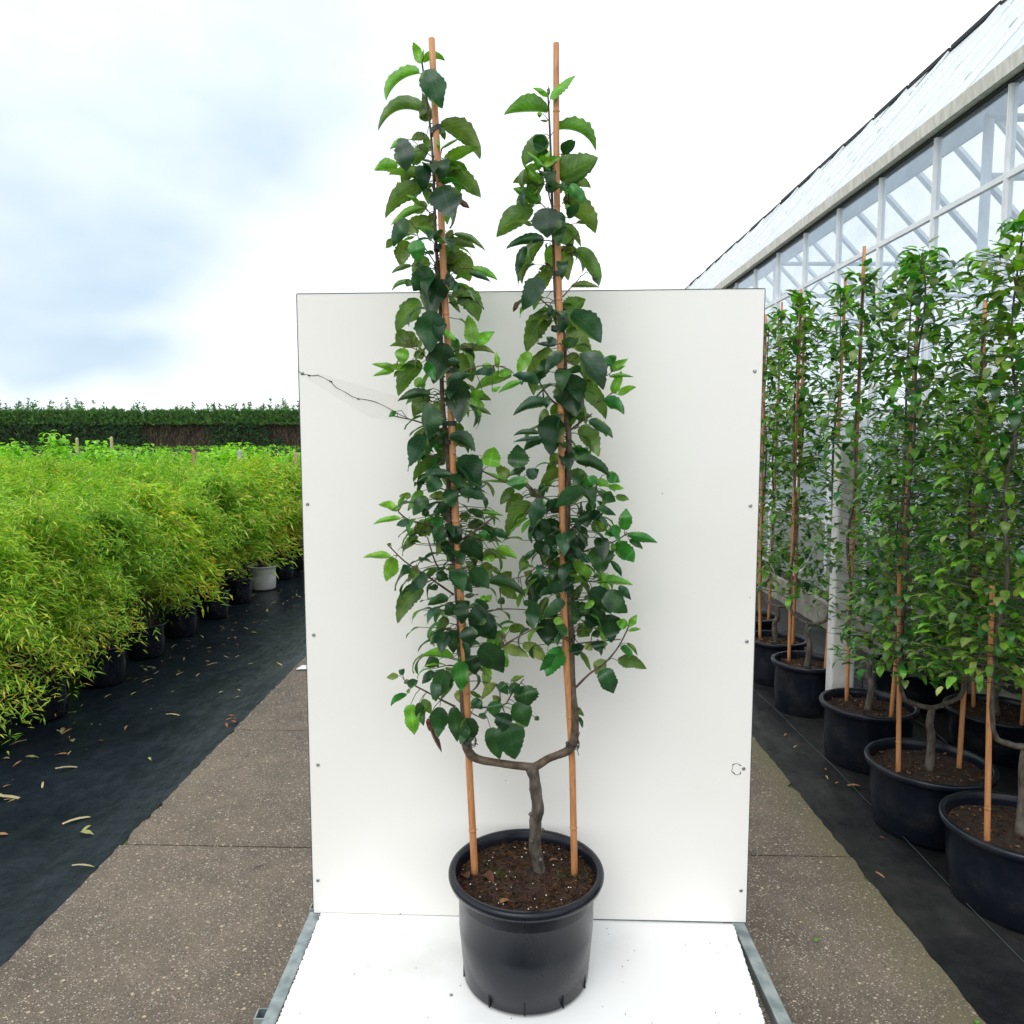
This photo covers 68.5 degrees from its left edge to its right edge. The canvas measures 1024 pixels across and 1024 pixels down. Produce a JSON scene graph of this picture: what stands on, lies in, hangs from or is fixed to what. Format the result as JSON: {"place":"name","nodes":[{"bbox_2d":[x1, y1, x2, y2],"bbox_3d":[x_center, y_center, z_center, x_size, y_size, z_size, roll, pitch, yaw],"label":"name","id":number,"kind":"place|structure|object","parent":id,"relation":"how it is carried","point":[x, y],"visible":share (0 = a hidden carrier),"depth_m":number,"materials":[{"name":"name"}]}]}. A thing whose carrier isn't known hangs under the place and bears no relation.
{"place":"outdoors","nodes":[
{"label":"outdoors","id":0,"kind":"place"},
{"bbox_2d":[0,657,985,1023],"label":"path","id":1,"kind":"structure","parent":0,"point":[178,909],"depth_m":2.95,"materials":[{"name":"concrete"}]},
{"bbox_2d":[254,902,791,1023],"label":"platform","id":2,"kind":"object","parent":1,"relation":"on","point":[344,968],"visible":0.87,"depth_m":2.26,"materials":[{"name":"metal"}]},
{"bbox_2d":[363,37,656,1015],"bbox_3d":[-0.007,0.058,2.164,0.833,2.683,0.465,0,5,0],"label":"potted apple tree","id":3,"kind":"object","parent":2,"relation":"on","point":[525,897],"visible":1,"depth_m":2.12,"materials":[{"name":"green plant"}]},
{"bbox_2d":[296,288,765,922],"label":"backdrop panel","id":4,"kind":"structure","parent":2,"relation":"on","point":[662,776],"depth_m":2.45,"materials":[{"name":"white laminate"}]},
{"bbox_2d":[4,535,981,1018],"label":"ground","id":5,"kind":"structure","parent":0,"point":[790,787],"depth_m":3.56,"materials":[{"name":"soil"}]},
{"bbox_2d":[0,439,32,462],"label":"young vine plant","id":6,"kind":"object","parent":5,"relation":"on","point":[15,450],"visible":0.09,"depth_m":15.08,"materials":[{"name":"green plant"}]},
{"bbox_2d":[4,447,33,461],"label":"young vine plant","id":7,"kind":"object","parent":5,"relation":"on","point":[26,454],"visible":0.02,"depth_m":15.03,"materials":[{"name":"green plant"}]},
{"bbox_2d":[15,430,80,467],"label":"young vine plant","id":8,"kind":"object","parent":5,"relation":"on","point":[52,441],"visible":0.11,"depth_m":14.79,"materials":[{"name":"green plant"}]},
{"bbox_2d":[75,437,78,456],"bbox_3d":[-13.843,-1.366,24.034,0.068,2.038,0.068,0,5,0],"label":"stake","id":9,"kind":"object","parent":5,"relation":"on","point":[77,441],"visible":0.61,"depth_m":23.94,"materials":[{"name":"brown wood"}]},
{"bbox_2d":[58,446,104,468],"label":"young vine plant","id":10,"kind":"object","parent":5,"relation":"on","point":[78,455],"visible":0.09,"depth_m":15.34,"materials":[{"name":"green plant"}]},
{"bbox_2d":[66,449,98,462],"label":"young vine plant","id":11,"kind":"object","parent":5,"relation":"on","point":[77,456],"visible":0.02,"depth_m":17.02,"materials":[{"name":"green plant"}]},
{"bbox_2d":[72,438,120,468],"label":"young vine plant","id":12,"kind":"object","parent":5,"relation":"on","point":[94,449],"visible":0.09,"depth_m":15.28,"materials":[{"name":"green plant"}]},
{"bbox_2d":[83,447,119,468],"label":"young vine plant","id":13,"kind":"object","parent":5,"relation":"on","point":[106,456],"visible":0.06,"depth_m":14.73,"materials":[{"name":"green plant"}]},
{"bbox_2d":[110,436,113,453],"bbox_3d":[-13.805,-1.573,26.023,0.073,2.088,0.073,0,5,0],"label":"stake","id":14,"kind":"object","parent":5,"relation":"on","point":[111,442],"visible":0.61,"depth_m":25.92,"materials":[{"name":"brown wood"}]},
{"bbox_2d":[92,447,144,465],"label":"young vine plant","id":15,"kind":"object","parent":5,"relation":"on","point":[129,453],"visible":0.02,"depth_m":15.29,"materials":[{"name":"green plant"}]},
{"bbox_2d":[106,445,138,463],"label":"young vine plant","id":16,"kind":"object","parent":5,"relation":"on","point":[119,451],"visible":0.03,"depth_m":17.21,"materials":[{"name":"green plant"}]},
{"bbox_2d":[0,397,299,448],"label":"tall hedge","id":17,"kind":"object","parent":5,"relation":"on","point":[175,426],"visible":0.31,"depth_m":54.32,"materials":[{"name":"green plant"}]},
{"bbox_2d":[132,448,168,463],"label":"young vine plant","id":18,"kind":"object","parent":5,"relation":"on","point":[145,455],"visible":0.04,"depth_m":16.86,"materials":[{"name":"green plant"}]},
{"bbox_2d":[2,445,299,464],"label":"hedge","id":19,"kind":"object","parent":5,"relation":"on","point":[175,450],"visible":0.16,"depth_m":41.96,"materials":[{"name":"green plant"}]},
{"bbox_2d":[0,539,305,966],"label":"ground cloth","id":20,"kind":"object","parent":5,"relation":"on","point":[117,786],"visible":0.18,"depth_m":4.67,"materials":[{"name":"black fabric"}]},
{"bbox_2d":[0,794,19,798],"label":"fallen leaf","id":21,"kind":"object","parent":20,"relation":"on","point":[12,796],"visible":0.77,"depth_m":3.94,"materials":[{"name":"beige plant"}]},
{"bbox_2d":[1,459,36,476],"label":"bamboo bush","id":22,"kind":"object","parent":20,"relation":"on","point":[19,466],"depth_m":10.83,"materials":[{"name":"green plant"}]},
{"bbox_2d":[0,454,38,490],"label":"bamboo bush","id":23,"kind":"object","parent":20,"relation":"on","point":[4,473],"visible":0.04,"depth_m":9.27,"materials":[{"name":"green plant"}]},
{"bbox_2d":[0,451,38,473],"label":"bamboo bush","id":24,"kind":"object","parent":20,"relation":"on","point":[13,460],"visible":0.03,"depth_m":11.43,"materials":[{"name":"green plant"}]},
{"bbox_2d":[1,494,60,515],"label":"bamboo bush","id":25,"kind":"object","parent":20,"relation":"on","point":[20,501],"visible":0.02,"depth_m":7.20,"materials":[{"name":"green plant"}]},
{"bbox_2d":[6,496,59,659],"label":"bamboo bush","id":26,"kind":"object","parent":20,"relation":"on","point":[37,516],"visible":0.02,"depth_m":6.43,"materials":[{"name":"green plant"}]},
{"bbox_2d":[0,457,67,509],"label":"bamboo bush","id":27,"kind":"object","parent":20,"relation":"on","point":[26,489],"visible":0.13,"depth_m":7.79,"materials":[{"name":"green plant"}]},
{"bbox_2d":[5,475,64,501],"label":"bamboo bush","id":28,"kind":"object","parent":20,"relation":"on","point":[52,486],"depth_m":8.64,"materials":[{"name":"green plant"}]},
{"bbox_2d":[18,451,55,471],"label":"bamboo bush","id":29,"kind":"object","parent":20,"relation":"on","point":[37,459],"visible":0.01,"depth_m":13.58,"materials":[{"name":"green plant"}]},
{"bbox_2d":[0,506,104,753],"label":"bamboo bush","id":30,"kind":"object","parent":20,"relation":"on","point":[10,560],"visible":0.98,"depth_m":4.29,"materials":[{"name":"green plant"}]},
{"bbox_2d":[39,467,79,490],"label":"bamboo bush","id":31,"kind":"object","parent":20,"relation":"on","point":[74,473],"visible":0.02,"depth_m":9.98,"materials":[{"name":"green plant"}]},
{"bbox_2d":[31,446,98,486],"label":"bamboo bush","id":32,"kind":"object","parent":20,"relation":"on","point":[49,460],"visible":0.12,"depth_m":10.56,"materials":[{"name":"green plant"}]},
{"bbox_2d":[0,477,130,689],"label":"bamboo bush","id":33,"kind":"object","parent":20,"relation":"on","point":[14,655],"visible":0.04,"depth_m":5.63,"materials":[{"name":"green plant"}]},
{"bbox_2d":[62,816,89,823],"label":"fallen leaf","id":34,"kind":"object","parent":20,"relation":"on","point":[76,819],"visible":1,"depth_m":3.71,"materials":[{"name":"beige plant"}]},
{"bbox_2d":[57,458,95,474],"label":"bamboo bush","id":35,"kind":"object","parent":20,"relation":"on","point":[73,465],"depth_m":11.45,"materials":[{"name":"green plant"}]},
{"bbox_2d":[0,483,158,722],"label":"bamboo bush","id":36,"kind":"object","parent":20,"relation":"on","point":[35,526],"visible":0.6,"depth_m":4.95,"materials":[{"name":"green plant"}]},
{"bbox_2d":[61,456,103,470],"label":"bamboo bush","id":37,"kind":"object","parent":20,"relation":"on","point":[79,460],"visible":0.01,"depth_m":12.86,"materials":[{"name":"green plant"}]},
{"bbox_2d":[81,830,93,834],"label":"fallen leaf","id":38,"kind":"object","parent":20,"relation":"on","point":[87,831],"visible":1,"depth_m":3.58,"materials":[{"name":"plant"}]},
{"bbox_2d":[46,465,141,639],"bbox_3d":[-3.881,0.376,7.126,1.231,1.638,1.276,-4,7,-37],"label":"bamboo bush","id":39,"kind":"object","parent":20,"relation":"on","point":[116,481],"visible":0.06,"depth_m":7.15,"materials":[{"name":"green plant"}]},
{"bbox_2d":[59,474,135,613],"bbox_3d":[-4.280,0.364,7.848,1.353,1.530,1.354,1,5,10],"label":"bamboo bush","id":40,"kind":"object","parent":20,"relation":"on","point":[99,492],"depth_m":7.84,"materials":[{"name":"green plant"}]},
{"bbox_2d":[58,450,143,492],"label":"bamboo bush","id":41,"kind":"object","parent":20,"relation":"on","point":[121,466],"visible":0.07,"depth_m":9.29,"materials":[{"name":"green plant"}]},
{"bbox_2d":[74,469,127,602],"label":"bamboo bush","id":42,"kind":"object","parent":20,"relation":"on","point":[106,492],"depth_m":8.57,"materials":[{"name":"green plant"}]},
{"bbox_2d":[35,467,207,687],"bbox_3d":[-3.072,0.491,5.698,1.409,1.669,1.415,2,5,17],"label":"bamboo bush","id":43,"kind":"object","parent":20,"relation":"on","point":[122,524],"visible":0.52,"depth_m":5.67,"materials":[{"name":"green plant"}]},
{"bbox_2d":[106,458,140,478],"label":"bamboo bush","id":44,"kind":"object","parent":20,"relation":"on","point":[129,463],"depth_m":12.21,"materials":[{"name":"green plant"}]},
{"bbox_2d":[138,450,183,478],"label":"bamboo bush","id":45,"kind":"object","parent":20,"relation":"on","point":[158,463],"depth_m":12.16,"materials":[{"name":"green plant"}]},
{"bbox_2d":[128,446,202,571],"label":"bamboo bush","id":46,"kind":"object","parent":20,"relation":"on","point":[163,462],"visible":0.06,"depth_m":9.85,"materials":[{"name":"green plant"}]},
{"bbox_2d":[96,474,236,658],"bbox_3d":[-3.101,0.464,6.439,1.365,1.588,1.222,-2,5,-16],"label":"bamboo bush","id":47,"kind":"object","parent":20,"relation":"on","point":[155,648],"visible":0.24,"depth_m":6.45,"materials":[{"name":"green plant"}]},
{"bbox_2d":[152,468,194,587],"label":"bamboo bush","id":48,"kind":"object","parent":20,"relation":"on","point":[167,475],"depth_m":9.33,"materials":[{"name":"green plant"}]},
{"bbox_2d":[119,450,240,604],"bbox_3d":[-3.907,0.175,8.629,1.499,1.764,1.499,-2,6,-24],"label":"bamboo bush","id":49,"kind":"object","parent":20,"relation":"on","point":[176,477],"visible":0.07,"depth_m":8.47,"materials":[{"name":"green plant"}]},
{"bbox_2d":[191,449,196,468],"bbox_3d":[-6.170,-0.356,14.655,0.066,1.737,0.066,0,5,0],"label":"stake","id":50,"kind":"object","parent":20,"relation":"on","point":[193,451],"visible":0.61,"depth_m":14.56,"materials":[{"name":"brown wood"}]},
{"bbox_2d":[138,473,257,636],"bbox_3d":[-3.125,0.408,7.173,1.322,1.566,1.327,1,5,15],"label":"bamboo bush","id":51,"kind":"object","parent":20,"relation":"on","point":[182,622],"visible":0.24,"depth_m":7.16,"materials":[{"name":"green plant"}]},
{"bbox_2d":[183,459,224,473],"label":"bamboo bush","id":52,"kind":"object","parent":20,"relation":"on","point":[193,465],"visible":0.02,"depth_m":12.13,"materials":[{"name":"green plant"}]},
{"bbox_2d":[190,455,224,471],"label":"bamboo bush","id":53,"kind":"object","parent":20,"relation":"on","point":[213,466],"visible":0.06,"depth_m":12.82,"materials":[{"name":"green plant"}]},
{"bbox_2d":[189,464,245,582],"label":"bamboo bush","id":54,"kind":"object","parent":20,"relation":"on","point":[226,574],"visible":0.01,"depth_m":9.94,"materials":[{"name":"green plant"}]},
{"bbox_2d":[170,465,294,618],"bbox_3d":[-3.078,0.309,7.954,1.392,1.619,1.245,-4,7,-40],"label":"bamboo bush","id":55,"kind":"object","parent":20,"relation":"on","point":[217,609],"visible":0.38,"depth_m":7.90,"materials":[{"name":"green plant"}]},
{"bbox_2d":[221,452,254,472],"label":"bamboo bush","id":56,"kind":"object","parent":20,"relation":"on","point":[236,461],"depth_m":13.53,"materials":[{"name":"green plant"}]},
{"bbox_2d":[225,456,262,474],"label":"bamboo bush","id":57,"kind":"object","parent":20,"relation":"on","point":[242,464],"depth_m":12.15,"materials":[{"name":"green plant"}]},
{"bbox_2d":[219,445,276,564],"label":"bamboo bush","id":58,"kind":"object","parent":20,"relation":"on","point":[239,465],"visible":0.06,"depth_m":11.44,"materials":[{"name":"green plant"}]},
{"bbox_2d":[215,467,302,603],"bbox_3d":[-3.086,0.266,8.714,1.347,1.567,1.205,-5,7,-45],"label":"bamboo bush","id":59,"kind":"object","parent":20,"relation":"on","point":[240,591],"visible":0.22,"depth_m":8.69,"materials":[{"name":"green plant"}]},
{"bbox_2d":[226,458,302,589],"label":"bamboo bush","id":60,"kind":"object","parent":20,"relation":"on","point":[265,581],"visible":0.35,"depth_m":9.45,"materials":[{"name":"green plant"}]},
{"bbox_2d":[246,457,302,579],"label":"bamboo bush","id":61,"kind":"object","parent":20,"relation":"on","point":[286,571],"visible":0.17,"depth_m":10.17,"materials":[{"name":"green plant"}]},
{"bbox_2d":[270,472,303,569],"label":"bamboo bush","id":62,"kind":"object","parent":20,"relation":"on","point":[298,561],"visible":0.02,"depth_m":10.99,"materials":[{"name":"green plant"}]},
{"bbox_2d":[291,454,301,545],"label":"bamboo bush","id":63,"kind":"object","parent":20,"relation":"on","point":[298,461],"depth_m":11.79,"materials":[{"name":"green plant"}]},
{"bbox_2d":[294,452,299,533],"bbox_3d":[-4.187,-0.330,14.649,0.066,1.686,0.066,0,5,0],"label":"stake","id":64,"kind":"object","parent":20,"relation":"on","point":[295,455],"visible":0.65,"depth_m":14.56,"materials":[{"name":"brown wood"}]},
{"bbox_2d":[129,443,182,466],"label":"young vine plant","id":65,"kind":"object","parent":5,"relation":"on","point":[147,453],"visible":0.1,"depth_m":15.15,"materials":[{"name":"green plant"}]},
{"bbox_2d":[175,448,214,465],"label":"young vine plant","id":66,"kind":"object","parent":5,"relation":"on","point":[206,452],"visible":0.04,"depth_m":17.12,"materials":[{"name":"green plant"}]},
{"bbox_2d":[176,447,216,469],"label":"young vine plant","id":67,"kind":"object","parent":5,"relation":"on","point":[187,456],"visible":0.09,"depth_m":15.44,"materials":[{"name":"green plant"}]},
{"bbox_2d":[196,442,257,469],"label":"young vine plant","id":68,"kind":"object","parent":5,"relation":"on","point":[226,453],"visible":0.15,"depth_m":15.33,"materials":[{"name":"green plant"}]},
{"bbox_2d":[204,442,252,471],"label":"young vine plant","id":69,"kind":"object","parent":5,"relation":"on","point":[216,449],"visible":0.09,"depth_m":16.72,"materials":[{"name":"green plant"}]},
{"bbox_2d":[237,449,241,459],"bbox_3d":[-5.420,-0.391,15.050,0.068,1.734,0.068,0,5,0],"label":"stake","id":70,"kind":"object","parent":5,"relation":"on","point":[239,452],"visible":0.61,"depth_m":14.95,"materials":[{"name":"white wood"}]},
{"bbox_2d":[252,444,278,463],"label":"young vine plant","id":71,"kind":"object","parent":5,"relation":"on","point":[262,452],"visible":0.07,"depth_m":17.18,"materials":[{"name":"green plant"}]},
{"bbox_2d":[268,453,291,465],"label":"young vine plant","id":72,"kind":"object","parent":5,"relation":"on","point":[283,458],"visible":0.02,"depth_m":15.09,"materials":[{"name":"green plant"}]},
{"bbox_2d":[270,446,299,467],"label":"young vine plant","id":73,"kind":"object","parent":5,"relation":"on","point":[288,454],"visible":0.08,"depth_m":16.73,"materials":[{"name":"green plant"}]},
{"bbox_2d":[685,0,1023,699],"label":"greenhouse","id":74,"kind":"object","parent":5,"relation":"on","point":[987,95],"visible":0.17,"depth_m":7.48,"materials":[{"name":"glass"}]},
{"bbox_2d":[752,591,1023,1023],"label":"ground cloth","id":75,"kind":"object","parent":5,"relation":"on","point":[977,959],"visible":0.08,"depth_m":3.35,"materials":[{"name":"black fabric"}]},
{"bbox_2d":[755,302,802,630],"bbox_3d":[2.070,-0.239,6.407,0.764,2.994,0.537,4,7,40],"label":"potted apple tree","id":76,"kind":"object","parent":75,"relation":"on","point":[767,617],"visible":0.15,"depth_m":6.27,"materials":[{"name":"green plant"}]},
{"bbox_2d":[754,313,829,686],"bbox_3d":[2.048,-0.088,5.715,0.511,2.820,0.796,-4,6,-36],"label":"potted apple tree","id":77,"kind":"object","parent":75,"relation":"on","point":[769,644],"visible":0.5,"depth_m":5.69,"materials":[{"name":"green plant"}]},
{"bbox_2d":[757,276,871,718],"bbox_3d":[2.028,-0.076,5.099,0.511,2.907,0.796,-3,6,-32],"label":"potted apple tree","id":78,"kind":"object","parent":75,"relation":"on","point":[799,682],"visible":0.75,"depth_m":5.07,"materials":[{"name":"green plant"}]},
{"bbox_2d":[799,544,814,573],"bbox_3d":[1.981,0.308,5.050,0.100,0.216,0.001,0,5,0],"label":"plant tag","id":79,"kind":"object","parent":78,"relation":"attached to","point":[802,569],"visible":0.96,"depth_m":5.05,"materials":[{"name":"white plastic"}]},
{"bbox_2d":[825,441,863,690],"bbox_3d":[2.075,0.492,4.714,0.140,1.860,0.120,1,5,6],"label":"concrete post","id":80,"kind":"object","parent":75,"relation":"on","point":[835,676],"visible":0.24,"depth_m":4.67,"materials":[{"name":"white concrete"}]},
{"bbox_2d":[777,627,949,744],"bbox_3d":[2.386,1.017,6.962,0.602,0.362,4.902,0,5,0],"label":"drip hose","id":81,"kind":"object","parent":75,"relation":"on","point":[915,720],"visible":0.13,"depth_m":5.06,"materials":[{"name":"black plastic"}]},
{"bbox_2d":[807,246,952,773],"bbox_3d":[2.066,-0.030,4.274,0.532,2.967,0.839,-2,6,-20],"label":"potted apple tree","id":82,"kind":"object","parent":75,"relation":"on","point":[856,721],"visible":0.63,"depth_m":4.28,"materials":[{"name":"green plant"}]},
{"bbox_2d":[756,691,1023,961],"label":"loose thread","id":83,"kind":"object","parent":75,"relation":"on","point":[870,804],"visible":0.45,"depth_m":3.84},
{"bbox_2d":[828,236,1023,849],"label":"potted apple tree","id":84,"kind":"object","parent":75,"relation":"on","point":[914,782],"visible":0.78,"depth_m":3.47,"materials":[{"name":"green plant"}]},
{"bbox_2d":[858,382,995,712],"bbox_3d":[2.858,0.237,5.279,0.996,2.252,0.666,5,7,43],"label":"potted apple tree","id":85,"kind":"object","parent":75,"relation":"on","point":[917,689],"visible":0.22,"depth_m":5.21,"materials":[{"name":"green plant"}]},
{"bbox_2d":[904,209,1023,932],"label":"potted apple tree","id":86,"kind":"object","parent":75,"relation":"on","point":[984,841],"visible":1,"depth_m":2.89,"materials":[{"name":"green plant"}]},
{"bbox_2d":[926,380,1023,768],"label":"potted apple tree","id":87,"kind":"object","parent":75,"relation":"on","point":[1009,718],"visible":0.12,"depth_m":4.39,"materials":[{"name":"green plant"}]},
{"bbox_2d":[0,0,1023,425],"label":"sky","id":88,"kind":"structure","parent":0,"point":[174,174],"materials":[{"name":"white"}]}
]}

